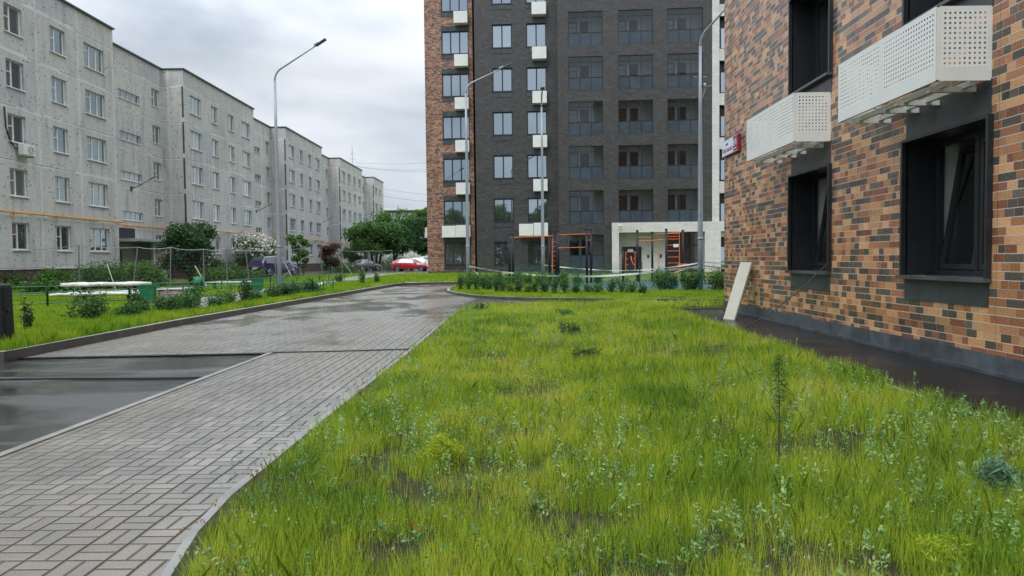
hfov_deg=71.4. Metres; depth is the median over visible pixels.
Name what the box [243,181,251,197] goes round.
window
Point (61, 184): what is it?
window
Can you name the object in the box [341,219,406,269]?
tree
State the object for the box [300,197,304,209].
window
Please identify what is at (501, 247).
window
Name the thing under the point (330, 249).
tree
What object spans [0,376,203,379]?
black cable
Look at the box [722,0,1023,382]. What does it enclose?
tiled building
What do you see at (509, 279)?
young shrub
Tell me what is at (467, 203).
street lamp
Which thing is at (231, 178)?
window
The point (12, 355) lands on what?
kerb
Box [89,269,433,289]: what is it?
driveway
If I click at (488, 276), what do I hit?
young shrub
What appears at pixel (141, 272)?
bush
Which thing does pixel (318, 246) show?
window
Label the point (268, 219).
window
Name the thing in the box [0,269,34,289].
bush
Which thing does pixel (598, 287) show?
young shrub
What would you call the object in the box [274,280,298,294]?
young shrub
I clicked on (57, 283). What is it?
picnic table
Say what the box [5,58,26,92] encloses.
window
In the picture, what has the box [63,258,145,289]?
bush
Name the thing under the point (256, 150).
window
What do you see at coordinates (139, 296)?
young shrub
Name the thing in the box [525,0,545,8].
window
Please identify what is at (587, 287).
young shrub
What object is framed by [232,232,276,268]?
flowering bush
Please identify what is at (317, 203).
window
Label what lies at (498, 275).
young shrub
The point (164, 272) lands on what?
bush
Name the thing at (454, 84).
window
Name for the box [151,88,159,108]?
window
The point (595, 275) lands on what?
barrier tape
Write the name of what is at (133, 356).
kerb
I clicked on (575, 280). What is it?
young shrub
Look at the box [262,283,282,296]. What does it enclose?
young shrub
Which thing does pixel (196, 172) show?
window
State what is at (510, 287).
young shrub
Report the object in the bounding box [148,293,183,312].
young shrub
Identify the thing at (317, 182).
window
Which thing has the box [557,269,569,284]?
young shrub
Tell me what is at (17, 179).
window
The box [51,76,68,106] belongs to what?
window
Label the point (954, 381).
asphalt apron
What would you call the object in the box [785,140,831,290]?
window
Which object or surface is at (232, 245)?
window
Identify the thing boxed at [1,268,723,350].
lawn ground
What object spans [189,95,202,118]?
window
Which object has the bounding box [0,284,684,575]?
paver road
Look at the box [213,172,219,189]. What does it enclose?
window
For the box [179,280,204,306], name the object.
young shrub
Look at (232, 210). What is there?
window
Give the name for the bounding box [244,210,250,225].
window
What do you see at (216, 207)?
window
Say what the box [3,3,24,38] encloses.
window
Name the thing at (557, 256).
pull up frame
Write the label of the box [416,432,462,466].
shrub
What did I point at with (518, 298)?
kerb
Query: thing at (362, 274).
young shrub
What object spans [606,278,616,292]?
young shrub
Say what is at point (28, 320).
young shrub
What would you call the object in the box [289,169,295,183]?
window
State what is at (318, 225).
window
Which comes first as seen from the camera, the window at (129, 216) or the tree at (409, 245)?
the window at (129, 216)
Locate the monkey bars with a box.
[508,230,554,282]
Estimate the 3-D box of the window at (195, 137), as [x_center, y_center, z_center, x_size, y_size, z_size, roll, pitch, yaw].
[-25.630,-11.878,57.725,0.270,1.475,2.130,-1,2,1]
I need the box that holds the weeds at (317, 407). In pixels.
[185,309,449,511]
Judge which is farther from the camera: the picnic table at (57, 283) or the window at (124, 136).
the window at (124, 136)
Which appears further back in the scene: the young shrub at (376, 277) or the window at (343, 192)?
the window at (343, 192)
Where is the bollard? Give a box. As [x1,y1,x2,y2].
[0,284,14,341]
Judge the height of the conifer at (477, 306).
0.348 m
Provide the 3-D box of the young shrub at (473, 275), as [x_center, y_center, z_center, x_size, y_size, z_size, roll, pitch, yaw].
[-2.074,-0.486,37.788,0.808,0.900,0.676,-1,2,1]
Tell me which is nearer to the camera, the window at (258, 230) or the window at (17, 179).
the window at (17, 179)
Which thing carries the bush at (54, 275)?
on the lawn ground at (581, 274)
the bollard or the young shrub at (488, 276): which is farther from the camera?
the young shrub at (488, 276)
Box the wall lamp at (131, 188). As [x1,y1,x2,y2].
[130,175,156,190]
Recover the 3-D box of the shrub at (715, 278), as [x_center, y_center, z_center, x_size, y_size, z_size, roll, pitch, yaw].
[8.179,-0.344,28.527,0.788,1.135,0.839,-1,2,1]
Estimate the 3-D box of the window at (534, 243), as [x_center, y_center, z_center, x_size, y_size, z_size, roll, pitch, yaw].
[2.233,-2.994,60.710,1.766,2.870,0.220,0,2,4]
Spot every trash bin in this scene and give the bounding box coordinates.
[138,284,157,303]
[192,276,204,291]
[251,278,263,291]
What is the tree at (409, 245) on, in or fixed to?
on the lawn ground at (581, 274)
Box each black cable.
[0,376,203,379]
[273,348,408,352]
[714,264,826,330]
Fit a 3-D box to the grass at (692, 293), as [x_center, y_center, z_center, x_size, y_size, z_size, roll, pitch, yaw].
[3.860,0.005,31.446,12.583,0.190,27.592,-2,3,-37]
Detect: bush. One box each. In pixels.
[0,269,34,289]
[0,279,22,286]
[34,264,78,282]
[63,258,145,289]
[115,259,172,287]
[127,268,169,287]
[180,264,234,283]
[206,264,270,280]
[215,259,244,269]
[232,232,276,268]
[292,246,309,274]
[320,253,340,272]
[331,262,359,271]
[374,252,408,268]
[381,262,404,269]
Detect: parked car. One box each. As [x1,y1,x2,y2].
[248,256,297,275]
[347,259,380,270]
[390,258,427,270]
[406,258,427,269]
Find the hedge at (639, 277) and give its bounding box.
[486,269,722,289]
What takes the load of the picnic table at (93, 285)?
on the lawn ground at (581, 274)
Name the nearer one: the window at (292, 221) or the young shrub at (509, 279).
the young shrub at (509, 279)
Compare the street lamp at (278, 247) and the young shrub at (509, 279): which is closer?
the street lamp at (278, 247)
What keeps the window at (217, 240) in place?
in the apartment building at (99, 119)
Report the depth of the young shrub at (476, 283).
31.09 m
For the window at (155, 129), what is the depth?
54.85 m
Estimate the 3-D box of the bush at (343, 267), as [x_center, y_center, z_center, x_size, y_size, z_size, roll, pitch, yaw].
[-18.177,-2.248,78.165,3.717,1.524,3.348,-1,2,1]
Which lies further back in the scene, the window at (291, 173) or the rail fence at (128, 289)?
the window at (291, 173)
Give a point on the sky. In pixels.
(359, 94)
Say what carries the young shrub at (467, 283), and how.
on the lawn ground
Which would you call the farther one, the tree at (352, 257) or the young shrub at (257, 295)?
the tree at (352, 257)
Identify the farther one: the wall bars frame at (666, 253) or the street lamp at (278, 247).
the wall bars frame at (666, 253)
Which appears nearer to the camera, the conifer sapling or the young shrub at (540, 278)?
the conifer sapling
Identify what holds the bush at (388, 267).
on the lawn ground at (581, 274)
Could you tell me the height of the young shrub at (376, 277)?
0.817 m
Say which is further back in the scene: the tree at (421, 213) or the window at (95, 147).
the tree at (421, 213)
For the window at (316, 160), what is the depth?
92.71 m
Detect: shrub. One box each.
[19,297,35,328]
[53,284,110,319]
[113,297,145,316]
[124,288,151,312]
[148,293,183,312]
[175,289,204,308]
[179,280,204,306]
[204,291,226,306]
[219,287,239,303]
[237,275,253,300]
[244,289,262,299]
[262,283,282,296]
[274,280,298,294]
[286,278,303,292]
[300,278,321,292]
[334,272,342,281]
[358,267,366,282]
[374,272,379,281]
[455,271,465,289]
[463,276,471,289]
[466,271,477,283]
[472,270,484,282]
[472,273,481,289]
[481,274,487,288]
[484,276,493,289]
[485,273,494,281]
[489,268,504,283]
[493,276,502,292]
[499,279,508,291]
[503,275,514,283]
[505,282,516,292]
[513,268,522,282]
[514,275,526,291]
[519,270,532,284]
[523,284,533,292]
[532,278,540,293]
[534,273,547,283]
[539,280,549,292]
[542,271,555,284]
[549,278,559,292]
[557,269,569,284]
[558,277,570,293]
[570,281,580,292]
[572,272,585,283]
[584,283,592,291]
[590,283,605,292]
[592,270,603,284]
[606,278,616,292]
[614,275,629,292]
[624,275,637,293]
[637,283,648,293]
[649,267,670,289]
[661,268,678,289]
[679,265,696,290]
[688,271,704,288]
[706,266,723,289]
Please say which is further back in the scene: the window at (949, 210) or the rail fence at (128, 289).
the rail fence at (128, 289)
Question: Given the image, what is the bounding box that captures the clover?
[184,330,1023,575]
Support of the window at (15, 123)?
in the apartment building at (99, 119)
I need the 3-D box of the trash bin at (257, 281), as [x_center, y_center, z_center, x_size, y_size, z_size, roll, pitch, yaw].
[-11.304,-0.081,31.625,0.510,0.730,0.380,-2,3,-25]
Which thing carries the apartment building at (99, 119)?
on the lawn ground at (581, 274)
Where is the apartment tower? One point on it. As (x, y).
(617, 80)
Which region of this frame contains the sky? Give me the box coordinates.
[66,0,426,207]
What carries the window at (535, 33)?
in the apartment tower
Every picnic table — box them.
[17,278,87,293]
[49,281,156,300]
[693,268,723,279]
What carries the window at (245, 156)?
in the apartment building at (99, 119)
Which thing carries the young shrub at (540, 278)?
on the lawn ground
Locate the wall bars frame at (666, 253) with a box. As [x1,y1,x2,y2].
[636,228,683,281]
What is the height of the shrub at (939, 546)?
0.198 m
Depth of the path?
49.19 m
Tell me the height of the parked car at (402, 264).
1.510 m
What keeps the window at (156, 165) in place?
in the apartment building at (99, 119)
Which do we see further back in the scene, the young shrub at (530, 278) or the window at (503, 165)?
the window at (503, 165)
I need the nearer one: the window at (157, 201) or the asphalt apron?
the asphalt apron
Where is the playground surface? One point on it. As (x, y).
(648, 284)
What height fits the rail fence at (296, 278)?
0.660 m
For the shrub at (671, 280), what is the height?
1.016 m
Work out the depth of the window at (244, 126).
68.33 m
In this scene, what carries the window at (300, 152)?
in the apartment building at (99, 119)
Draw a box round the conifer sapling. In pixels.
[762,351,796,464]
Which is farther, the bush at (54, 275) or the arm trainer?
the arm trainer
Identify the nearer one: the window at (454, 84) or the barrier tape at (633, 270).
the barrier tape at (633, 270)
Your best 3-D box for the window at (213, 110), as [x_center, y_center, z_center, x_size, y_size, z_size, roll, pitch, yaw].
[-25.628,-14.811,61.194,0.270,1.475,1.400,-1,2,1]
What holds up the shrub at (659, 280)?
on the lawn ground
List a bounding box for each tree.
[155,221,223,283]
[285,234,310,275]
[318,243,340,273]
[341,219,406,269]
[342,246,366,262]
[369,208,423,259]
[393,223,415,260]
[408,216,427,255]
[410,206,426,256]
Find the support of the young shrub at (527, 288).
on the lawn ground
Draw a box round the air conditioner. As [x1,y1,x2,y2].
[4,107,34,157]
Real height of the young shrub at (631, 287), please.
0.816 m
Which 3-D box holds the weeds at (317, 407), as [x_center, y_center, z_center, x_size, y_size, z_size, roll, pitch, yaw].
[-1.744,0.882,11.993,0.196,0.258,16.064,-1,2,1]
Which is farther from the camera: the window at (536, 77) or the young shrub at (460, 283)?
the window at (536, 77)
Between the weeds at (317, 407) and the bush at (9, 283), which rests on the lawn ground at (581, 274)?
the bush at (9, 283)
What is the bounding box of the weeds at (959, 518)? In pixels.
[238,301,1023,575]
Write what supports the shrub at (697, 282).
on the lawn ground
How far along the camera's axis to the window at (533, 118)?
60.31 m
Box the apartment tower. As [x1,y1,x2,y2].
[424,0,724,272]
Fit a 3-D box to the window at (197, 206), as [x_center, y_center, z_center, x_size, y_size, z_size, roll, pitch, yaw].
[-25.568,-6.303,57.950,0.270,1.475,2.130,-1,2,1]
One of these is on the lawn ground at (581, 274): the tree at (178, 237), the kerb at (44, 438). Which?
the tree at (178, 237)
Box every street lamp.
[274,38,326,285]
[465,64,509,277]
[540,87,544,274]
[697,8,724,289]
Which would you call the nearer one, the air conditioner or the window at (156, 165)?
the air conditioner
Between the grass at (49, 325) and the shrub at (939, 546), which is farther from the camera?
the grass at (49, 325)
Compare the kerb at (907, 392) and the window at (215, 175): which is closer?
the kerb at (907, 392)
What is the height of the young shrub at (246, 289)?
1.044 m
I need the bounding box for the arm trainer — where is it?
[620,249,639,281]
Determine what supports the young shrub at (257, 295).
on the lawn ground at (581, 274)
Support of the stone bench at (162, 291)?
on the path
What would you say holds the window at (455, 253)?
in the apartment tower
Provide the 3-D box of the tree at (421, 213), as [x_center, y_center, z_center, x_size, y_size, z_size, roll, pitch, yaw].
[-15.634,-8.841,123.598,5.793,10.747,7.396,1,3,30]
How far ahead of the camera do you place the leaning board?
17.26 m
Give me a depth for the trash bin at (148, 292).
23.29 m
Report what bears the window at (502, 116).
in the apartment tower
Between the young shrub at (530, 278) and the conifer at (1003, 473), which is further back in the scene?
the young shrub at (530, 278)
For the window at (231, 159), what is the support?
in the apartment building at (99, 119)
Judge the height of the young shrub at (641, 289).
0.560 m
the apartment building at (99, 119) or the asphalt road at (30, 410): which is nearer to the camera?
the asphalt road at (30, 410)
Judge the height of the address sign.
0.440 m
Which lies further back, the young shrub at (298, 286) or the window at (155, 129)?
the window at (155, 129)
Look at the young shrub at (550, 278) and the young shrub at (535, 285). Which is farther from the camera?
the young shrub at (550, 278)
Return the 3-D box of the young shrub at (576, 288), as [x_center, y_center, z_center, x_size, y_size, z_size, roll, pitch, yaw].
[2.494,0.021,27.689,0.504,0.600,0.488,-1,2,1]
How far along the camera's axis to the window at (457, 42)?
61.90 m
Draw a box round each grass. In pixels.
[0,273,403,350]
[355,272,573,281]
[450,280,723,298]
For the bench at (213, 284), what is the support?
on the lawn ground at (581, 274)
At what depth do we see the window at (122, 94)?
50.90 m
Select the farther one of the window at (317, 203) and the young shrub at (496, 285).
the window at (317, 203)
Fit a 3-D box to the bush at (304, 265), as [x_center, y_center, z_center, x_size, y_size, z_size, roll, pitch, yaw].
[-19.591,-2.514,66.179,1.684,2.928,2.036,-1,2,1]
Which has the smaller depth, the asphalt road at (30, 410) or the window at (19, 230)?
the asphalt road at (30, 410)
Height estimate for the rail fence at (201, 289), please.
0.660 m
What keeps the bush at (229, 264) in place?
on the lawn ground at (581, 274)
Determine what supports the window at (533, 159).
in the apartment tower
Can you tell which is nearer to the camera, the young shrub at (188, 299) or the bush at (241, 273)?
the young shrub at (188, 299)
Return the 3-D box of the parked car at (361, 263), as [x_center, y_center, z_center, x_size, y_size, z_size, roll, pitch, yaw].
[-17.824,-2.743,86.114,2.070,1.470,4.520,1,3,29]
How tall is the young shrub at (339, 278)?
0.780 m
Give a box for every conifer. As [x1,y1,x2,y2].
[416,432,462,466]
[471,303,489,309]
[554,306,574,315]
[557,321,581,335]
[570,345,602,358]
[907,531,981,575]
[959,453,1023,501]
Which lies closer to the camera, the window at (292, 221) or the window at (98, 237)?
the window at (98, 237)
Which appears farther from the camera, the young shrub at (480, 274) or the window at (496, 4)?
the window at (496, 4)
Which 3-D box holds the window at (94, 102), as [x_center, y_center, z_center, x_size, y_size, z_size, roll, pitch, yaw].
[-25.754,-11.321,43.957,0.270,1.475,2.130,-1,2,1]
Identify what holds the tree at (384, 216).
on the lawn ground at (581, 274)
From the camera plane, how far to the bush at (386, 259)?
105.89 m
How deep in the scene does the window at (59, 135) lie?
40.69 m
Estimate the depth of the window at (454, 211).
62.50 m
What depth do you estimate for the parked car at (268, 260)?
61.71 m
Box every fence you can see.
[12,274,286,296]
[12,279,333,306]
[19,245,392,288]
[283,273,344,283]
[504,262,640,275]
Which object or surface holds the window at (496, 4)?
in the apartment tower
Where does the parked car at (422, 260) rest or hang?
on the driveway
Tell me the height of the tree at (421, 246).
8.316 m
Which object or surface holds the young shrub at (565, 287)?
on the lawn ground
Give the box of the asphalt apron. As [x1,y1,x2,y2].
[678,308,1023,424]
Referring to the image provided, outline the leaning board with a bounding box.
[723,262,752,319]
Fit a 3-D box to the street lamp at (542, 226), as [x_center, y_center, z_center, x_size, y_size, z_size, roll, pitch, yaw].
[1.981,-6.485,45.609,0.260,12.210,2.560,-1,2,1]
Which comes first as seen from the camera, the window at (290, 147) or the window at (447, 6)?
the window at (447, 6)
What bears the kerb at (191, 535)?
on the ground
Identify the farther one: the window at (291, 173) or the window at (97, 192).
the window at (291, 173)
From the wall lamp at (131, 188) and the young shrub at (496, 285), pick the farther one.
the wall lamp at (131, 188)
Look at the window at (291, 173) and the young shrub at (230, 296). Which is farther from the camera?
the window at (291, 173)
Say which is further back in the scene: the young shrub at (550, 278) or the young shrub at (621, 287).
the young shrub at (550, 278)
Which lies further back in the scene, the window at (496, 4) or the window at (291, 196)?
the window at (291, 196)
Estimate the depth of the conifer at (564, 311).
17.38 m
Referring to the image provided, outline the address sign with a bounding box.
[722,133,740,157]
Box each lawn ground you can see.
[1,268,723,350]
[171,305,1023,575]
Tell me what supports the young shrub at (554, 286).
on the lawn ground
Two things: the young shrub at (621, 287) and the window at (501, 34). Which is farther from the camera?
the window at (501, 34)
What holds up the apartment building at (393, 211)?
on the lawn ground at (581, 274)
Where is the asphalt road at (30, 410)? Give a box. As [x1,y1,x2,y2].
[0,355,259,451]
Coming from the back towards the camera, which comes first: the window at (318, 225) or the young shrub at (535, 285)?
the window at (318, 225)
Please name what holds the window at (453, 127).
in the apartment tower
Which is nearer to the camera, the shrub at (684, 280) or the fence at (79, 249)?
the shrub at (684, 280)
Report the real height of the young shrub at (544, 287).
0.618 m
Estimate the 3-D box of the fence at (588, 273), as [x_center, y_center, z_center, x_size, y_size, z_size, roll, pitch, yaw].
[4.476,-1.295,51.952,10.050,1.100,0.043,-1,2,1]
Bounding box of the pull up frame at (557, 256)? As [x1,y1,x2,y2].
[552,228,591,282]
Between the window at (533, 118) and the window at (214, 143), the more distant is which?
the window at (214, 143)
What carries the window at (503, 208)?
in the apartment tower
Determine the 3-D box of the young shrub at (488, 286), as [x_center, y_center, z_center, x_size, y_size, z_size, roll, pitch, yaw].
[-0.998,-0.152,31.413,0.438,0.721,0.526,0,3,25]
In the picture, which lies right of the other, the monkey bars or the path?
the monkey bars
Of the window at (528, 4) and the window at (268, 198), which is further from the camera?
the window at (268, 198)
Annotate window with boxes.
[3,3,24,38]
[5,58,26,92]
[8,113,23,143]
[10,168,30,198]
[12,222,32,250]
[49,26,66,57]
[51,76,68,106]
[53,126,70,155]
[55,176,71,203]
[57,226,73,251]
[83,43,105,74]
[85,90,106,119]
[87,136,108,163]
[88,182,109,208]
[90,228,107,251]
[118,89,140,105]
[119,130,141,145]
[121,171,141,183]
[122,211,143,221]
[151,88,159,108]
[152,125,161,145]
[153,162,162,181]
[155,199,163,217]
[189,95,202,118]
[190,131,203,152]
[191,166,204,186]
[192,201,203,219]
[211,106,218,125]
[212,139,219,157]
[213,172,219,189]
[214,205,219,221]
[214,237,219,253]
[228,115,234,132]
[229,146,235,163]
[230,177,236,193]
[230,208,235,223]
[231,238,235,253]
[241,121,250,139]
[242,151,251,168]
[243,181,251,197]
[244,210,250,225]
[254,147,260,154]
[256,227,262,233]
[266,167,269,179]
[267,192,269,204]
[267,217,269,229]
[288,145,294,159]
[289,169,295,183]
[290,194,295,207]
[290,218,296,231]
[299,150,303,163]
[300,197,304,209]
[315,158,319,170]
[316,180,319,191]
[316,201,320,213]
[317,223,321,234]
[317,245,320,255]
[342,190,345,200]
[440,0,467,16]
[441,25,468,59]
[442,68,469,101]
[442,111,469,144]
[443,153,470,186]
[443,195,470,225]
[444,237,471,269]
[491,0,511,9]
[491,19,511,53]
[492,63,512,97]
[492,106,512,140]
[493,150,513,183]
[493,193,513,226]
[494,236,514,269]
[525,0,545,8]
[526,17,546,52]
[526,62,546,96]
[527,105,546,139]
[527,149,547,183]
[527,193,547,223]
[528,237,548,269]
[785,0,832,111]
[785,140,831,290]
[895,78,993,307]
[898,0,992,48]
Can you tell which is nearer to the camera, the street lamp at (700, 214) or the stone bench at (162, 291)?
the stone bench at (162, 291)
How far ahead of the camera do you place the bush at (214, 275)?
45.70 m
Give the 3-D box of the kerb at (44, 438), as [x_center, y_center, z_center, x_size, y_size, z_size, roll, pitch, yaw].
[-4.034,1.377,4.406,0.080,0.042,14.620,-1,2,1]
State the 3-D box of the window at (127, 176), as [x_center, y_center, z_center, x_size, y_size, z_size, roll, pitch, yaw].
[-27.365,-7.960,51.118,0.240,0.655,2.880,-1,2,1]
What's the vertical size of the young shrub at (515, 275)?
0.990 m
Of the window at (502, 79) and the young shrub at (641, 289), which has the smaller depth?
the young shrub at (641, 289)
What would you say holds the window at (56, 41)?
in the apartment building at (99, 119)
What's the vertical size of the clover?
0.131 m
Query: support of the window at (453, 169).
in the apartment tower
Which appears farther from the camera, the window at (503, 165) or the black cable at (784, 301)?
the window at (503, 165)
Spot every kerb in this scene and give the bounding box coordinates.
[0,282,456,362]
[0,352,272,457]
[21,352,269,359]
[161,314,451,575]
[447,286,722,301]
[751,338,999,425]
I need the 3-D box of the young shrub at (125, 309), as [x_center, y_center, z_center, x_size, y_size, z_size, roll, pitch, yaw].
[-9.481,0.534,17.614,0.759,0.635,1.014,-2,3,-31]
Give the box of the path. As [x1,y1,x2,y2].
[151,272,419,307]
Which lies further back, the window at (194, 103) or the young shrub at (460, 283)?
the window at (194, 103)
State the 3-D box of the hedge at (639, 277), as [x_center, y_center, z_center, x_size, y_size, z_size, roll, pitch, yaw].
[5.227,-0.270,29.688,14.847,1.050,2.166,0,3,23]
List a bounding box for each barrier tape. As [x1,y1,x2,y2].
[469,265,698,276]
[545,263,697,270]
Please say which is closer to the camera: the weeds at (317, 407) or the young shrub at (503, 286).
the weeds at (317, 407)
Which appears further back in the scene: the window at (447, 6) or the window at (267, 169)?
the window at (267, 169)
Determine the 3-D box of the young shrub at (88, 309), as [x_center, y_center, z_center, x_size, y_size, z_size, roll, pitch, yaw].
[-9.838,0.402,16.535,1.177,0.991,0.890,-1,2,1]
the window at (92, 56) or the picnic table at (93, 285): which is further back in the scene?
the window at (92, 56)
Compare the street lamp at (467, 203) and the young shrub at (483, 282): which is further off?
the street lamp at (467, 203)
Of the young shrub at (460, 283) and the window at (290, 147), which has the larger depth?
the window at (290, 147)
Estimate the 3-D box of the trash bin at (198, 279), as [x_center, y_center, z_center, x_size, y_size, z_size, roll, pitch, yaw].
[-13.709,-0.085,31.146,0.440,0.830,0.429,1,3,36]
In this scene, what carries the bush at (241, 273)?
on the lawn ground at (581, 274)
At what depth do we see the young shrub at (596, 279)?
37.84 m
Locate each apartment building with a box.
[0,0,384,288]
[384,208,427,260]
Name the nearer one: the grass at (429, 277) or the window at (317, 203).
the grass at (429, 277)
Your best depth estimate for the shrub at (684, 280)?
28.88 m
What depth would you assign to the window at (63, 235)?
40.95 m
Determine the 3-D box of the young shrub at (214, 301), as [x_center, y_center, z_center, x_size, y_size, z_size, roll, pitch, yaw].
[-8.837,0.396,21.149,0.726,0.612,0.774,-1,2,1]
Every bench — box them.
[157,287,190,300]
[205,281,250,287]
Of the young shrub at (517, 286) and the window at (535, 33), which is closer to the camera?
the young shrub at (517, 286)
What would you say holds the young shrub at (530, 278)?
on the lawn ground
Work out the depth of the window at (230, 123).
64.99 m
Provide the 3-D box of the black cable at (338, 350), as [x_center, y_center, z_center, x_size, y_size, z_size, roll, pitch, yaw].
[-2.850,1.045,11.851,2.268,0.022,0.066,-1,2,-6]
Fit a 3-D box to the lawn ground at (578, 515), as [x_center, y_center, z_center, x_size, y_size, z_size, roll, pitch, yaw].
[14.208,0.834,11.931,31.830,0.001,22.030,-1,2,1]
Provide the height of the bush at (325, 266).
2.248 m
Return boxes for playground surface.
[538,280,714,290]

